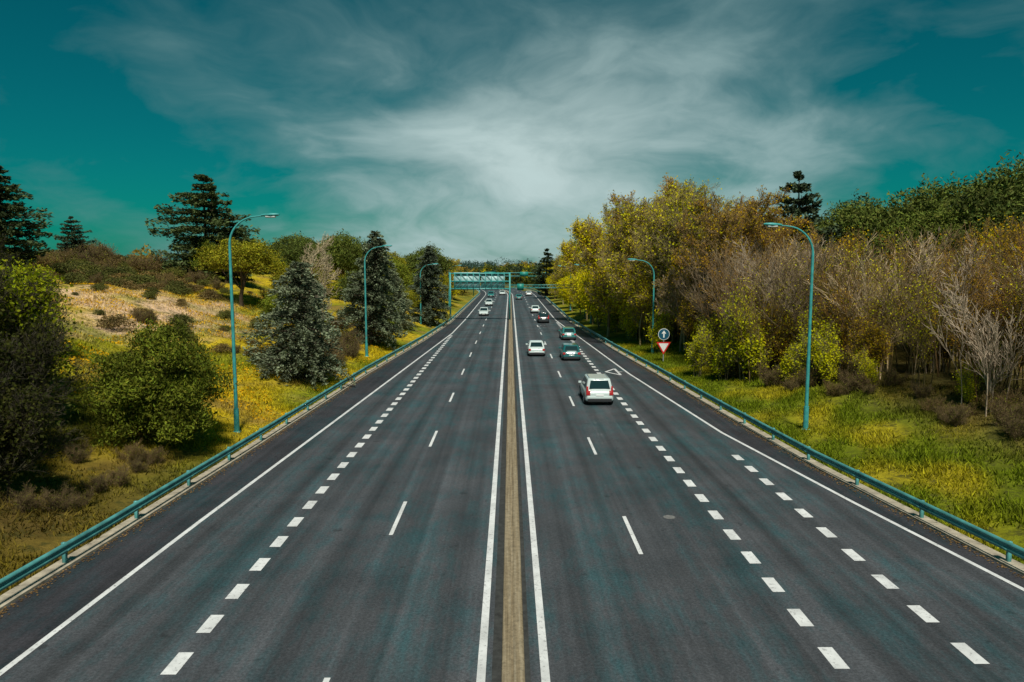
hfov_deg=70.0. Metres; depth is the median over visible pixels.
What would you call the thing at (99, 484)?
bare shrub
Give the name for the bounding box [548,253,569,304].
deciduous tree
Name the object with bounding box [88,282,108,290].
shrub
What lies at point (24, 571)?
guardrail
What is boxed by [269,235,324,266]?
tree
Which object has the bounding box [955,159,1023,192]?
stone pine tree
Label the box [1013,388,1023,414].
bare shrub
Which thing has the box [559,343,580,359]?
hatchback car
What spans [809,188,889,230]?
stone pine tree
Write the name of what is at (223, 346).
shrub
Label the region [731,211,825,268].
tree
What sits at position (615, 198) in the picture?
bare tree
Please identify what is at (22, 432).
broadleaf tree
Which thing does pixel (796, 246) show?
bare tree
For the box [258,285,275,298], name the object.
bare shrub
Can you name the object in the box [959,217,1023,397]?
bare tree
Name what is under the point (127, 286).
shrub
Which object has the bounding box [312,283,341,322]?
dead tree
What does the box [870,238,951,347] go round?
bare tree
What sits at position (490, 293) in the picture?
suv
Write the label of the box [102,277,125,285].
shrub
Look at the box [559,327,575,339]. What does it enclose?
hatchback car
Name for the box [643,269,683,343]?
bare tree
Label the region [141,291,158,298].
shrub
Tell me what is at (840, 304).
bare tree
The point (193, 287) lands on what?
shrub
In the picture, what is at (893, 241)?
bare tree
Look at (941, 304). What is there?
bare tree
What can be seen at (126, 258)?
shrub
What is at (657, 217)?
tree
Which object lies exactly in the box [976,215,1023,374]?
bare tree
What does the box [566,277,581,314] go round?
deciduous tree
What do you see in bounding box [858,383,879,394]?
bare shrub
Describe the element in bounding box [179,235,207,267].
stone pine tree
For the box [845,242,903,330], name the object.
bare tree
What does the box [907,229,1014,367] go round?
bare tree
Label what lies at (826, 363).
yellow green bush
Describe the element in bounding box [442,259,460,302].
deciduous tree
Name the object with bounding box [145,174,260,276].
cedar tree
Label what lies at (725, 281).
bare tree
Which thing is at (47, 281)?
broadleaf tree
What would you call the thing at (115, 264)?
bare shrub
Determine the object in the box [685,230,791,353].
bare tree
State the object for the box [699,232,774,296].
bare tree
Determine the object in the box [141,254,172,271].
bare shrub
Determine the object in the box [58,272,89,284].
shrub
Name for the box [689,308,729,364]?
yellow green bush
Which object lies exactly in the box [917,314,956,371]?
ochre tree
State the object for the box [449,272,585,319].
sign gantry
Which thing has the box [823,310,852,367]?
ochre tree
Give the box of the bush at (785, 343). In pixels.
[759,298,804,365]
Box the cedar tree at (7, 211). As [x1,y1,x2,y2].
[0,165,53,270]
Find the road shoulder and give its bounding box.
[0,289,1023,669]
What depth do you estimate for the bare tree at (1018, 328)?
37.45 m
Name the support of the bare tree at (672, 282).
on the ground at (118, 502)
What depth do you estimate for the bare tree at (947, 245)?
55.65 m
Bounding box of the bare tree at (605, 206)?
[600,203,632,227]
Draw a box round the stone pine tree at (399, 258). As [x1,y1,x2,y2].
[379,251,411,275]
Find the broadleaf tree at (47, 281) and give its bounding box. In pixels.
[3,254,75,324]
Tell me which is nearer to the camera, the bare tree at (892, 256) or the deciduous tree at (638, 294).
the bare tree at (892, 256)
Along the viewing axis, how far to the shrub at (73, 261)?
84.00 m
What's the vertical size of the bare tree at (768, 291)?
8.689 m
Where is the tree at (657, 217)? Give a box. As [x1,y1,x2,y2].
[629,180,703,343]
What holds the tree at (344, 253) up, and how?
on the ground at (118, 502)
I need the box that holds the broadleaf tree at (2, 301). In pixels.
[0,272,42,382]
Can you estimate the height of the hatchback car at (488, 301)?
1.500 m
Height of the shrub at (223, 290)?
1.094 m
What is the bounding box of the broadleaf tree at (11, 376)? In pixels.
[0,333,37,400]
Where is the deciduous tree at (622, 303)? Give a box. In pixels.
[607,268,651,338]
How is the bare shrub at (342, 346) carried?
on the ground at (118, 502)
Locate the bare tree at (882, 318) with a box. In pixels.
[813,241,930,369]
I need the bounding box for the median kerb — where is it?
[480,285,530,681]
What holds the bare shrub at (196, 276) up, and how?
on the ground at (118, 502)
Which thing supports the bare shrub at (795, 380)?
on the ground at (118, 502)
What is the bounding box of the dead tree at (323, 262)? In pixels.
[300,232,342,304]
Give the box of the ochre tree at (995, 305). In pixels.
[969,260,1022,379]
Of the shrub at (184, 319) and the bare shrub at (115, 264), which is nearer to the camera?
the shrub at (184, 319)
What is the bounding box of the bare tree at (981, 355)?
[922,263,1023,416]
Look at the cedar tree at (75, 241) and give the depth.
89.12 m
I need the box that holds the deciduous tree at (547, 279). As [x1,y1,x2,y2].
[544,276,554,297]
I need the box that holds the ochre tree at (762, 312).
[746,286,783,354]
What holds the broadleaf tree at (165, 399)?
on the ground at (118, 502)
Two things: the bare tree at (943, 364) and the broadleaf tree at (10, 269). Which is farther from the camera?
the bare tree at (943, 364)
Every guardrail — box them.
[0,290,479,591]
[480,282,1023,561]
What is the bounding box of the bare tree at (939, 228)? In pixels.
[914,226,986,361]
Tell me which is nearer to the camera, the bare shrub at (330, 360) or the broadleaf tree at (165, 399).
the broadleaf tree at (165, 399)
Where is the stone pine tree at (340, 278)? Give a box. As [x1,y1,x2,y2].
[331,273,353,312]
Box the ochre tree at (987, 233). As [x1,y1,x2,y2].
[969,214,1023,264]
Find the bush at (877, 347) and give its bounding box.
[842,308,899,372]
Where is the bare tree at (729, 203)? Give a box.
[700,194,738,235]
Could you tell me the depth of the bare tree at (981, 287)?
39.38 m
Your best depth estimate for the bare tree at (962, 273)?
42.37 m
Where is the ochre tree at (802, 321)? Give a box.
[777,289,822,366]
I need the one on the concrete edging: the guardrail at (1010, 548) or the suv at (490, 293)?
the guardrail at (1010, 548)
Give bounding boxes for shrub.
[2,476,50,512]
[31,257,49,265]
[36,245,73,267]
[37,480,78,513]
[38,268,60,279]
[45,253,75,262]
[45,262,75,273]
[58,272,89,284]
[58,438,89,455]
[59,243,105,263]
[61,269,89,277]
[62,438,93,463]
[67,486,97,509]
[71,264,101,270]
[74,240,117,262]
[77,469,113,492]
[78,238,120,254]
[80,268,110,281]
[85,272,102,284]
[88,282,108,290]
[89,256,122,266]
[91,309,105,314]
[95,313,136,329]
[95,462,134,487]
[98,249,122,263]
[101,254,124,261]
[101,266,128,274]
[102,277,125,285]
[106,439,146,462]
[107,272,132,278]
[110,279,136,287]
[116,265,138,273]
[118,254,138,262]
[122,250,171,272]
[122,285,132,289]
[124,454,153,472]
[125,274,162,284]
[129,307,151,316]
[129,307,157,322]
[132,284,150,290]
[134,274,161,281]
[135,445,166,463]
[138,270,161,278]
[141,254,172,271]
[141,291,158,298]
[142,282,163,289]
[144,272,173,282]
[144,287,161,294]
[155,272,177,281]
[161,266,185,276]
[163,280,187,290]
[164,284,192,295]
[167,312,198,326]
[170,278,188,283]
[175,301,189,306]
[177,324,192,331]
[180,271,206,278]
[181,331,196,340]
[183,283,201,292]
[186,270,209,283]
[195,289,224,299]
[196,279,211,285]
[201,271,224,281]
[207,277,226,289]
[212,343,230,352]
[214,309,234,318]
[218,325,230,330]
[219,287,229,292]
[230,344,242,353]
[241,347,263,355]
[245,339,259,345]
[246,317,270,329]
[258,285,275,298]
[258,287,302,324]
[314,351,339,371]
[322,350,346,368]
[324,337,347,350]
[325,338,351,362]
[329,314,346,330]
[331,323,368,350]
[339,336,363,358]
[700,358,732,377]
[719,368,731,378]
[724,355,751,377]
[749,353,777,373]
[753,362,786,386]
[779,377,801,390]
[788,372,804,386]
[796,367,826,386]
[822,379,843,396]
[834,366,873,391]
[834,381,853,395]
[849,362,862,377]
[850,373,874,389]
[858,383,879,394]
[876,364,910,385]
[909,380,935,397]
[918,394,946,412]
[933,402,974,427]
[935,402,963,421]
[957,403,980,416]
[976,384,1021,412]
[986,399,1023,424]
[991,406,1023,441]
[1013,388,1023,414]
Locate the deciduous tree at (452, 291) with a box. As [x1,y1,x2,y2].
[447,278,455,298]
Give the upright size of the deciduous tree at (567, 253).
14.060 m
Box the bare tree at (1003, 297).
[922,223,1023,402]
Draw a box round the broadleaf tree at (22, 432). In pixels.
[0,371,87,501]
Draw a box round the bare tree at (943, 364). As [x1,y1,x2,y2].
[918,252,997,374]
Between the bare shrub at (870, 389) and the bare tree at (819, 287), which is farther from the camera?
the bare tree at (819, 287)
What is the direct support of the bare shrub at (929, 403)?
on the ground at (118, 502)
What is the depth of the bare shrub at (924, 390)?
42.25 m
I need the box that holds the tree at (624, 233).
[593,178,687,341]
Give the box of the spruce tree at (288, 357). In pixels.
[241,261,355,389]
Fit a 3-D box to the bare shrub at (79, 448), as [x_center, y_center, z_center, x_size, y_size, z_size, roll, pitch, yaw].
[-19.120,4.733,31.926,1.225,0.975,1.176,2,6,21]
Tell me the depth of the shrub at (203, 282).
88.01 m
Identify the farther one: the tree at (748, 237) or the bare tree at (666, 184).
the bare tree at (666, 184)
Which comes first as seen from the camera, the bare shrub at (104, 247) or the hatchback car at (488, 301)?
the bare shrub at (104, 247)
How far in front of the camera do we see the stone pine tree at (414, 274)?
130.21 m
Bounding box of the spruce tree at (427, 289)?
[402,245,451,326]
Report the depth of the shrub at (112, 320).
55.94 m
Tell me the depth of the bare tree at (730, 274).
56.40 m
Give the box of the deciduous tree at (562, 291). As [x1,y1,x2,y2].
[557,274,573,307]
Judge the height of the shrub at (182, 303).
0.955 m
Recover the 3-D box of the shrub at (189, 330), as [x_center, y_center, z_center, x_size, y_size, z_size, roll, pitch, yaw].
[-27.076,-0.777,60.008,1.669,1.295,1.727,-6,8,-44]
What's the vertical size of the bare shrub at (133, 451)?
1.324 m
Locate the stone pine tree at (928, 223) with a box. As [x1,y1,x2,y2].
[865,198,977,261]
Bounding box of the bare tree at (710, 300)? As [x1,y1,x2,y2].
[693,266,728,344]
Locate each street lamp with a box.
[228,213,279,432]
[364,245,391,356]
[420,263,437,323]
[627,258,654,352]
[763,223,813,429]
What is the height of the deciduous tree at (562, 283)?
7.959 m
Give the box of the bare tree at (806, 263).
[769,241,845,289]
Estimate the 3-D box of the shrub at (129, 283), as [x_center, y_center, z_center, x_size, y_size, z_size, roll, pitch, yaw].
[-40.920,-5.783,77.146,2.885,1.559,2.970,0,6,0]
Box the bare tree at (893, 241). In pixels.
[844,227,975,370]
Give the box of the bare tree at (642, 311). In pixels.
[619,276,671,343]
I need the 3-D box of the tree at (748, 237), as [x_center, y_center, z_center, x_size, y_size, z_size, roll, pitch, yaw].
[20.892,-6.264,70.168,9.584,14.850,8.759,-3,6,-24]
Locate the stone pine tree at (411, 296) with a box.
[393,287,421,307]
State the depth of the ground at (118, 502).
39.86 m
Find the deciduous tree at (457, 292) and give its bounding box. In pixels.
[452,290,463,299]
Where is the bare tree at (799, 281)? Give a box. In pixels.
[743,238,858,369]
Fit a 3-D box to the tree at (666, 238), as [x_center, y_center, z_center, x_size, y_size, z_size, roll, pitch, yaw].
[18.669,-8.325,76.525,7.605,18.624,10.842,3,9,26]
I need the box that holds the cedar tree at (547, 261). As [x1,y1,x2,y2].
[532,248,557,298]
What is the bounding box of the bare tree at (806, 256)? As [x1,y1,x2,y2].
[767,236,828,354]
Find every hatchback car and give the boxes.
[484,299,492,305]
[530,305,539,312]
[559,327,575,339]
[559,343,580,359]
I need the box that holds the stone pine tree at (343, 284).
[328,267,393,326]
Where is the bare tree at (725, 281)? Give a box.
[700,241,808,356]
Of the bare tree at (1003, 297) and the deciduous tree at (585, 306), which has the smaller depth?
the bare tree at (1003, 297)
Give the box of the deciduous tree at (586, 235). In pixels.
[565,215,621,336]
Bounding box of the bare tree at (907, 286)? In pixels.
[890,251,953,346]
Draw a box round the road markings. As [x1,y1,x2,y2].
[0,288,1023,681]
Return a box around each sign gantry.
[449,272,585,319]
[473,272,545,295]
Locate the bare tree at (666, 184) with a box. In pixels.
[644,172,697,326]
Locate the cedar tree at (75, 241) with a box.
[52,216,94,255]
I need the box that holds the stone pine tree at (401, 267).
[382,258,413,289]
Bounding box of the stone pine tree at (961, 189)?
[900,171,1002,219]
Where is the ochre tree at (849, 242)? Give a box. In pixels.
[816,227,867,267]
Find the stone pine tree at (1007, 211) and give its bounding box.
[946,194,1023,255]
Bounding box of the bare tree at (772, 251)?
[744,238,804,276]
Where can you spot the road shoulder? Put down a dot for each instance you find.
(32, 619)
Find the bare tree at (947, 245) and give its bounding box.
[859,223,973,361]
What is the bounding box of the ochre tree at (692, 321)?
[674,282,709,339]
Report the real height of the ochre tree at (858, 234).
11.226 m
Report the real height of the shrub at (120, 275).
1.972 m
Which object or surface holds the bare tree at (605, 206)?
on the ground at (118, 502)
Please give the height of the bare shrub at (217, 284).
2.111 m
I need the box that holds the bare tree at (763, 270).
[728,255,799,353]
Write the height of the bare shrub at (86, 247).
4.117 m
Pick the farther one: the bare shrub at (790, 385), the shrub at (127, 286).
the shrub at (127, 286)
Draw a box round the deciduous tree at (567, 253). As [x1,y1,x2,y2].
[556,237,600,319]
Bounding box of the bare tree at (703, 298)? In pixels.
[679,246,759,360]
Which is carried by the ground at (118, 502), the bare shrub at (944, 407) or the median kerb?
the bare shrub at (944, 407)
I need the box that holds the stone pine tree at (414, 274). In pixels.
[408,269,439,287]
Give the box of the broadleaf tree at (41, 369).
[0,303,103,428]
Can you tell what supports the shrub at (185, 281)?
on the ground at (118, 502)
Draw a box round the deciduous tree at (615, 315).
[601,292,623,331]
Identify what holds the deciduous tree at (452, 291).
on the ground at (118, 502)
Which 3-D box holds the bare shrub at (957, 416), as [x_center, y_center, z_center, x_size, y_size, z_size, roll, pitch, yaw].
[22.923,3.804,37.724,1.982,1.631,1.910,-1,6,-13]
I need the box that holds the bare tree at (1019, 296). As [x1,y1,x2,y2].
[1010,273,1023,315]
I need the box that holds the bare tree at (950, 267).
[912,243,990,358]
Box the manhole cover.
[663,515,674,518]
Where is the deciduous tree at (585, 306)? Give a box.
[572,272,594,324]
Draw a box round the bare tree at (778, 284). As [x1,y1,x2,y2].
[749,268,822,303]
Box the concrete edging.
[0,289,1023,610]
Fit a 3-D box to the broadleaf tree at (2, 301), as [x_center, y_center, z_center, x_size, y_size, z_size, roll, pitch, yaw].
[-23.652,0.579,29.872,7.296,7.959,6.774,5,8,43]
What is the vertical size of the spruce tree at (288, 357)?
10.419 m
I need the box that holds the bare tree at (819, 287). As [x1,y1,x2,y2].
[781,255,865,367]
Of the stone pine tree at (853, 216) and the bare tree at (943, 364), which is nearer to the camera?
the bare tree at (943, 364)
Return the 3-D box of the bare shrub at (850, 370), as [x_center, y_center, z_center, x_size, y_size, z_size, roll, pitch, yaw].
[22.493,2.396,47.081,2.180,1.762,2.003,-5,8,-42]
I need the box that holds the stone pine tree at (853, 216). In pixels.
[805,196,899,269]
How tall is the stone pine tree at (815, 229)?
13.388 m
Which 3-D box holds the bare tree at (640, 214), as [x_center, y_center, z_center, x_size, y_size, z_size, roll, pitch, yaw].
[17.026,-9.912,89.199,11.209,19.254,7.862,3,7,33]
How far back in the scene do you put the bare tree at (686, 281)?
72.27 m
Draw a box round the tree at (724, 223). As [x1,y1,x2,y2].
[673,185,792,334]
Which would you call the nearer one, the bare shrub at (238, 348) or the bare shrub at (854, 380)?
the bare shrub at (854, 380)
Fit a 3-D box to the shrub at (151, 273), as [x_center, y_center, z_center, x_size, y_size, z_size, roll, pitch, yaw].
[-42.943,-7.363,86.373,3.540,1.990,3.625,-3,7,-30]
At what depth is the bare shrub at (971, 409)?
38.62 m
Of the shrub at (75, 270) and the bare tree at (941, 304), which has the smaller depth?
the bare tree at (941, 304)
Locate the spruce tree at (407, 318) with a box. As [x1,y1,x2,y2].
[387,268,419,331]
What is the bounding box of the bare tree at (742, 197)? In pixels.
[675,191,779,333]
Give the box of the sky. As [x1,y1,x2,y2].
[0,0,1023,266]
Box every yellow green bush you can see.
[603,308,622,332]
[615,306,638,339]
[643,300,682,351]
[684,319,716,376]
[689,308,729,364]
[708,317,740,380]
[716,284,775,380]
[723,299,763,361]
[773,327,815,380]
[791,300,847,372]
[811,317,846,384]
[850,347,880,384]
[953,361,980,403]
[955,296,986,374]
[977,331,1013,388]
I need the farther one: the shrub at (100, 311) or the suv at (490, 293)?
the suv at (490, 293)
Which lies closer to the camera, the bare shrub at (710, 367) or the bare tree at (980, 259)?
the bare tree at (980, 259)
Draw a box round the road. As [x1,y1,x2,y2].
[0,286,1023,681]
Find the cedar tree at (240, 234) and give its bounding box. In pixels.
[214,217,254,284]
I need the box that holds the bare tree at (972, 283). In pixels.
[925,246,1023,389]
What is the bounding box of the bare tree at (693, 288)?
[677,266,721,346]
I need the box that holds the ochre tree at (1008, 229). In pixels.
[981,212,1023,246]
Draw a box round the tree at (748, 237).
[671,198,781,339]
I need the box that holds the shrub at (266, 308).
[258,287,302,324]
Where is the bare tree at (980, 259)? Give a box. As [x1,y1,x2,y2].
[924,226,1023,309]
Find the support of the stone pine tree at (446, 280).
on the ground at (118, 502)
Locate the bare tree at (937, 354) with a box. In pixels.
[890,219,1023,376]
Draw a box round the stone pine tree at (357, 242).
[318,228,363,275]
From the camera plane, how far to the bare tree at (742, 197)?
80.05 m
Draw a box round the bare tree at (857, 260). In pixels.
[793,232,908,360]
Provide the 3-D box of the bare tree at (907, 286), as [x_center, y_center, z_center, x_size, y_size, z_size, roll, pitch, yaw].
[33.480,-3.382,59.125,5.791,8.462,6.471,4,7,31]
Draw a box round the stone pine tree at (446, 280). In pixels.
[433,274,451,290]
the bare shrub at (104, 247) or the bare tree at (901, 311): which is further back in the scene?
the bare shrub at (104, 247)
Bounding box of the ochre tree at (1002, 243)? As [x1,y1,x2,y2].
[952,213,1023,266]
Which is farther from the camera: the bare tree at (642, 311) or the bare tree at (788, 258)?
the bare tree at (642, 311)
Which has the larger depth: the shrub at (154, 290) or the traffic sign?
the shrub at (154, 290)
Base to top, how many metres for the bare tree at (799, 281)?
10.231 m
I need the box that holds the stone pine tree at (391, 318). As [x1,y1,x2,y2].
[373,300,401,335]
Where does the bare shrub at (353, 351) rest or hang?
on the ground at (118, 502)
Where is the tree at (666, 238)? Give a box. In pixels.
[650,176,723,321]
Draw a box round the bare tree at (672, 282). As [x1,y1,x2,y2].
[650,262,693,351]
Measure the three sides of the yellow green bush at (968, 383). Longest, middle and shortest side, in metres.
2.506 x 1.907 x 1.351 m
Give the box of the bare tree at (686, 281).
[674,236,710,347]
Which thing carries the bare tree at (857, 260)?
on the ground at (118, 502)
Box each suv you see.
[487,291,494,296]
[536,311,548,322]
[578,373,612,402]
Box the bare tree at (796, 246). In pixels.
[753,236,841,264]
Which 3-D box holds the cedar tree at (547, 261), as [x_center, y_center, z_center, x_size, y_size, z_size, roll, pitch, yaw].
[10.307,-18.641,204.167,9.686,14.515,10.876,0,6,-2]
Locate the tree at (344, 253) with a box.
[310,229,364,299]
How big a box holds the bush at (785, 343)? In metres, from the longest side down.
6.235 x 4.092 x 3.942 m
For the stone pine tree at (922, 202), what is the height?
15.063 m
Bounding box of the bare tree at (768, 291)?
[752,262,828,357]
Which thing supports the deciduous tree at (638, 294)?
on the ground at (118, 502)
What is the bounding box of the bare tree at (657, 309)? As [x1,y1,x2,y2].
[633,278,686,341]
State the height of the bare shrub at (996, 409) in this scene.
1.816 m
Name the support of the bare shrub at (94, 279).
on the ground at (118, 502)
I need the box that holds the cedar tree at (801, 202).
[760,170,842,258]
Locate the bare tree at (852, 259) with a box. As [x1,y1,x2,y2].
[805,242,904,359]
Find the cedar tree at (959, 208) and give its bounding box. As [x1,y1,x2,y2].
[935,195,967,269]
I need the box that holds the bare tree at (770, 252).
[730,240,809,271]
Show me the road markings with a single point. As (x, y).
(800, 618)
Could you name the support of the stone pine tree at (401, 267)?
on the ground at (118, 502)
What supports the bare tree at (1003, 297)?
on the ground at (118, 502)
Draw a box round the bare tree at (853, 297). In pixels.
[806,251,907,371]
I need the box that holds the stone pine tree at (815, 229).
[778,221,835,252]
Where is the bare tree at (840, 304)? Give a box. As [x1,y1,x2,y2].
[802,248,903,376]
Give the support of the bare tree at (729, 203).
on the ground at (118, 502)
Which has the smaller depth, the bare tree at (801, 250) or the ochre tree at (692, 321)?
the bare tree at (801, 250)
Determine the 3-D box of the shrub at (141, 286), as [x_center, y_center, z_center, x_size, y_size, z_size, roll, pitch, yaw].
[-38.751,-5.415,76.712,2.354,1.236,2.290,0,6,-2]
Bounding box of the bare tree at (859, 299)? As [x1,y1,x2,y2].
[828,253,887,371]
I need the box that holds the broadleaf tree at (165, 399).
[66,316,239,446]
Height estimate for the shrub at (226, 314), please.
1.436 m
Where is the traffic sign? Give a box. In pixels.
[657,329,670,360]
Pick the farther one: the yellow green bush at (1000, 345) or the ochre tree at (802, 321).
the ochre tree at (802, 321)
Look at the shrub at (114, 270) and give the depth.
82.45 m
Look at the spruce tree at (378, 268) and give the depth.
78.53 m
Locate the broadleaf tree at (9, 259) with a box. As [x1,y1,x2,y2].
[0,227,37,273]
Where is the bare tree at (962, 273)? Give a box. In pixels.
[935,239,1022,382]
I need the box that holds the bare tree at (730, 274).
[712,257,803,369]
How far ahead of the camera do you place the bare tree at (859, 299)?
52.86 m
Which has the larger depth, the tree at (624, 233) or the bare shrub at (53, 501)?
the tree at (624, 233)
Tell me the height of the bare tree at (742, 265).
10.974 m
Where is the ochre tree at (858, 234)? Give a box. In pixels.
[817,227,872,277]
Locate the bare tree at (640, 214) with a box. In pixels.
[604,177,696,336]
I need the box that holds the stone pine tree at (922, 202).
[851,173,970,250]
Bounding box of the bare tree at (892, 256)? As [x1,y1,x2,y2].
[873,224,973,372]
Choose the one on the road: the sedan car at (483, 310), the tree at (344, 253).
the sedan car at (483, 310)
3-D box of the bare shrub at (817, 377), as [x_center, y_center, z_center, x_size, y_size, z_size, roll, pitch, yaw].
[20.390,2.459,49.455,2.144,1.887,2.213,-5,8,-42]
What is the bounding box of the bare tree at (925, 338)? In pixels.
[863,257,999,387]
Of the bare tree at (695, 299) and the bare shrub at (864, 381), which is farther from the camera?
the bare tree at (695, 299)
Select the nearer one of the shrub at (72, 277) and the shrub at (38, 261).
the shrub at (72, 277)
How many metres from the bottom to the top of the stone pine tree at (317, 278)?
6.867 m
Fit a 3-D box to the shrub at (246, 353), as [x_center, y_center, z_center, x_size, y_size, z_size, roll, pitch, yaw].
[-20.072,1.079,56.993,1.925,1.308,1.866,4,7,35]
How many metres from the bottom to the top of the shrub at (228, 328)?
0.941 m
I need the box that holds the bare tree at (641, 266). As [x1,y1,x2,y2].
[626,231,668,339]
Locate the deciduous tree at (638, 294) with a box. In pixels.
[611,253,668,345]
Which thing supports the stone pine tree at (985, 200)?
on the ground at (118, 502)
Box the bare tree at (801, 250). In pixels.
[771,240,883,362]
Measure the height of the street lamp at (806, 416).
11.652 m
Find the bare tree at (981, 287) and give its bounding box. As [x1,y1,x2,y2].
[970,274,1023,391]
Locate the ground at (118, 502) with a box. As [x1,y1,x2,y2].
[0,264,1023,591]
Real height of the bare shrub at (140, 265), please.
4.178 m
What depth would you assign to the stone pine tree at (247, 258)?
78.46 m
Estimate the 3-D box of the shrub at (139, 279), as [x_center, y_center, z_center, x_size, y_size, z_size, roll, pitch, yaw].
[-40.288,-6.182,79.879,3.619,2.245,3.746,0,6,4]
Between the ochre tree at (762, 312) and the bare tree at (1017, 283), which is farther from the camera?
the ochre tree at (762, 312)
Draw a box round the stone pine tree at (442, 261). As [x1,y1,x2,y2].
[402,241,456,274]
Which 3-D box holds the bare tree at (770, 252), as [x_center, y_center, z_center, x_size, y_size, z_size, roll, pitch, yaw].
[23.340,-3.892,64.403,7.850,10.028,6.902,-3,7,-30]
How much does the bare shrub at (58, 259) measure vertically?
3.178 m
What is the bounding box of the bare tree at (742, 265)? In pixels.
[721,234,806,362]
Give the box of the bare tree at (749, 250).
[723,236,780,276]
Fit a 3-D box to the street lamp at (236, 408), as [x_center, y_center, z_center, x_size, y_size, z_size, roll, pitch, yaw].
[-13.929,-0.774,39.849,2.890,12.245,0.380,0,6,0]
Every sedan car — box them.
[478,307,489,315]
[515,294,521,299]
[526,340,545,355]
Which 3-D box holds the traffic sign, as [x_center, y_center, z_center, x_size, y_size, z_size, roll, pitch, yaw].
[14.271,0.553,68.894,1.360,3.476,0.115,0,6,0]
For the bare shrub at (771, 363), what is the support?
on the ground at (118, 502)
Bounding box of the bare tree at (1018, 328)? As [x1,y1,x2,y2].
[1000,271,1023,346]
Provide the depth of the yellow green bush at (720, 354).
56.59 m
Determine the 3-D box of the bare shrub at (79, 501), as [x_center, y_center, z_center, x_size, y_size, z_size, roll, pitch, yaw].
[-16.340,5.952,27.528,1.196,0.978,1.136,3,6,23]
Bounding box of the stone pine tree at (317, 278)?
[269,262,341,294]
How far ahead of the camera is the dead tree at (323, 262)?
76.46 m
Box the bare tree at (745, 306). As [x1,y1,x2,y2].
[718,257,819,381]
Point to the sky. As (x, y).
(477, 130)
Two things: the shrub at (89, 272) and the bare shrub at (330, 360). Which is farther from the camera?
the shrub at (89, 272)
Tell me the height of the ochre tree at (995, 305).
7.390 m
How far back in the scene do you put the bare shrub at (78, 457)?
31.29 m
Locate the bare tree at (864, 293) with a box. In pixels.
[841,228,945,378]
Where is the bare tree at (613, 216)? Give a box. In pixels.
[603,209,650,326]
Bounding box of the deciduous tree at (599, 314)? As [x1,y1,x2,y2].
[574,268,606,329]
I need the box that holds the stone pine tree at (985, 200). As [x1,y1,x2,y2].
[937,150,1023,230]
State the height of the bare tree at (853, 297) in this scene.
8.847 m
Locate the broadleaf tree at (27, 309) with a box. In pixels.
[0,249,93,384]
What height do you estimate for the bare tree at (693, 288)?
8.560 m
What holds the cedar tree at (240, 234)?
on the ground at (118, 502)
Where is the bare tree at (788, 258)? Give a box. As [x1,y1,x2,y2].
[766,231,846,362]
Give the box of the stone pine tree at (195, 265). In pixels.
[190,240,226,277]
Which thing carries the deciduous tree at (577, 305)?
on the ground at (118, 502)
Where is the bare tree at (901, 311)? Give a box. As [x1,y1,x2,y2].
[864,253,938,373]
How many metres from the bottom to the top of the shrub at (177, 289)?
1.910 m
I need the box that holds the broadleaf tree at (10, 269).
[0,245,76,345]
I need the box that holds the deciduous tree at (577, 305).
[569,287,583,311]
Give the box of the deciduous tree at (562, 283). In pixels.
[554,276,574,309]
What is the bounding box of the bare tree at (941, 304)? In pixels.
[882,251,998,375]
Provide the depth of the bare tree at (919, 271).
47.58 m
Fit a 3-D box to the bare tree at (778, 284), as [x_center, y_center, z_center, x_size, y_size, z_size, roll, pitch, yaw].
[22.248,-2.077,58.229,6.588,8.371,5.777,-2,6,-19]
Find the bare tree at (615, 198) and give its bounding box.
[608,190,666,335]
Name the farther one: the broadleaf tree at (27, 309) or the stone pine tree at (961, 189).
the stone pine tree at (961, 189)
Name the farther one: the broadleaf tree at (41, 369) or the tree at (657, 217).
the tree at (657, 217)
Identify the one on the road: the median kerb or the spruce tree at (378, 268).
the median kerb
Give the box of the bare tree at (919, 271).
[902,239,991,373]
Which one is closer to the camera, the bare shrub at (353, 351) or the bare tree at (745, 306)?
the bare tree at (745, 306)
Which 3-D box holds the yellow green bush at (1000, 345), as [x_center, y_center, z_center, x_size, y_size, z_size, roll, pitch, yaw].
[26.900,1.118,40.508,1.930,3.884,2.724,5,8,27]
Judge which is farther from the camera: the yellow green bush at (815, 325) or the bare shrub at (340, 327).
the bare shrub at (340, 327)
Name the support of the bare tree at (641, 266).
on the ground at (118, 502)
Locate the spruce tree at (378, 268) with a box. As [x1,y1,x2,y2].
[336,230,407,350]
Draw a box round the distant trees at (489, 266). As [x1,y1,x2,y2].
[130,238,893,295]
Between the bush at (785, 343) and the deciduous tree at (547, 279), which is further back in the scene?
the deciduous tree at (547, 279)
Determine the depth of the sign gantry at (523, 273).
224.01 m
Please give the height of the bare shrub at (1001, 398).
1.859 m
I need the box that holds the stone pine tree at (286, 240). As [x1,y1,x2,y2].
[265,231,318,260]
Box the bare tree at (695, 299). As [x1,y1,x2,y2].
[682,253,744,345]
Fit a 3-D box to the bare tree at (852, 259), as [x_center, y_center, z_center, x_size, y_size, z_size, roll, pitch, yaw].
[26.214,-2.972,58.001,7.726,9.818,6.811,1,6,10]
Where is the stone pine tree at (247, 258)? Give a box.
[192,235,286,306]
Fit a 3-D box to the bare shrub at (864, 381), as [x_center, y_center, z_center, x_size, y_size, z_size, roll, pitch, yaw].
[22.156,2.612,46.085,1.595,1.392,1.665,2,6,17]

